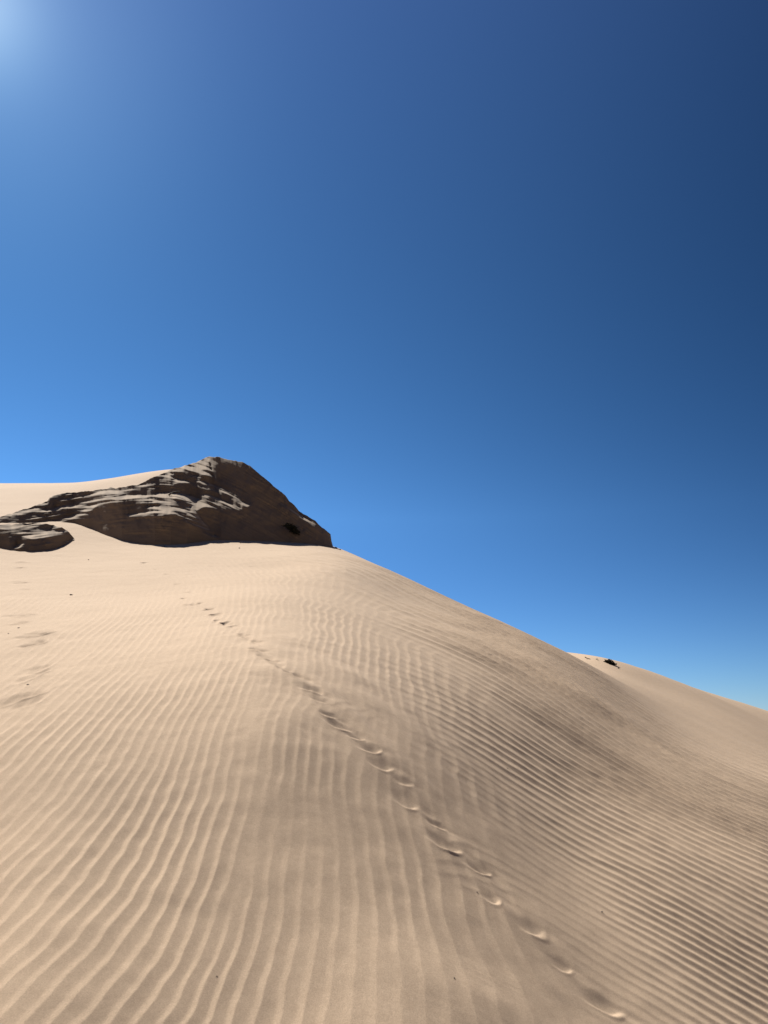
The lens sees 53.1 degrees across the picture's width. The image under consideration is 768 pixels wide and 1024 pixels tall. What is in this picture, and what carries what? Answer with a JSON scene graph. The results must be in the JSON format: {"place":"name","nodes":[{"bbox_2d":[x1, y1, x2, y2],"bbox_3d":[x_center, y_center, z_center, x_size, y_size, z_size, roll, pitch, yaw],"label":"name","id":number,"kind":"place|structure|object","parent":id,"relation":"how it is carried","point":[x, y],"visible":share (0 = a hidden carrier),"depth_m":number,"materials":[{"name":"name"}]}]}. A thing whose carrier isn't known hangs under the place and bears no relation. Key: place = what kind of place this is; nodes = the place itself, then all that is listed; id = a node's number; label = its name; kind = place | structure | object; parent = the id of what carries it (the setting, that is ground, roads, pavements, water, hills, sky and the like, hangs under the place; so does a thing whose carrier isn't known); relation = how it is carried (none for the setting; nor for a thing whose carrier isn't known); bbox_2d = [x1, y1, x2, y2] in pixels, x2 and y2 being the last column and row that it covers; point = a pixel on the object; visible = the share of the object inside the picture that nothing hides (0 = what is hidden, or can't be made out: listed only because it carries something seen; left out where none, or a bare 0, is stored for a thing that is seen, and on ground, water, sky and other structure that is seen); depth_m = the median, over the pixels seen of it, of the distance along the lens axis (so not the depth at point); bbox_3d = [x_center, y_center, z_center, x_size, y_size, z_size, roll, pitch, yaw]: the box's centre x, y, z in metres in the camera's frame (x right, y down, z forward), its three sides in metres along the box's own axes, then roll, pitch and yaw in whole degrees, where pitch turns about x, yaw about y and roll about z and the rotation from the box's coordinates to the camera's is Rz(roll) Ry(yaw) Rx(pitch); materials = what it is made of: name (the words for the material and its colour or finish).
{"place":"outdoors","nodes":[
{"label":"outdoors","id":0,"kind":"place"},
{"bbox_2d":[0,469,767,1023],"bbox_3d":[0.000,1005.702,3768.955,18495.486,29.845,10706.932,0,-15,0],"label":"sand dune","id":1,"kind":"structure","parent":0,"point":[266,783],"depth_m":2.94,"materials":[{"name":"beige sand"}]},
{"bbox_2d":[0,523,73,551],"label":"rock","id":2,"kind":"object","parent":1,"relation":"on","point":[30,537],"visible":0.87,"depth_m":14.30,"materials":[{"name":"stone"}]},
{"bbox_2d":[0,456,332,547],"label":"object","id":3,"kind":"object","parent":1,"relation":"on","point":[217,498],"visible":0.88,"depth_m":18.64,"materials":[{"name":"rock"}]},
{"bbox_2d":[281,522,299,534],"bbox_3d":[-2.268,0.415,18.728,0.477,0.321,0.347,3,-15,-9],"label":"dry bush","id":4,"kind":"object","parent":3,"relation":"on","point":[292,528],"visible":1,"depth_m":18.67,"materials":[{"name":"black plant"}]},
{"bbox_2d":[603,659,616,664],"bbox_3d":[5.803,3.883,19.755,0.347,0.226,0.308,0,-15,0],"label":"desert shrub","id":5,"kind":"object","parent":1,"relation":"on","point":[609,661],"visible":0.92,"depth_m":19.68,"materials":[{"name":"black plant"}]},
{"bbox_2d":[0,0,767,710],"label":"sky","id":6,"kind":"structure","parent":0,"point":[479,288],"materials":[{"name":"blue"}]}
]}

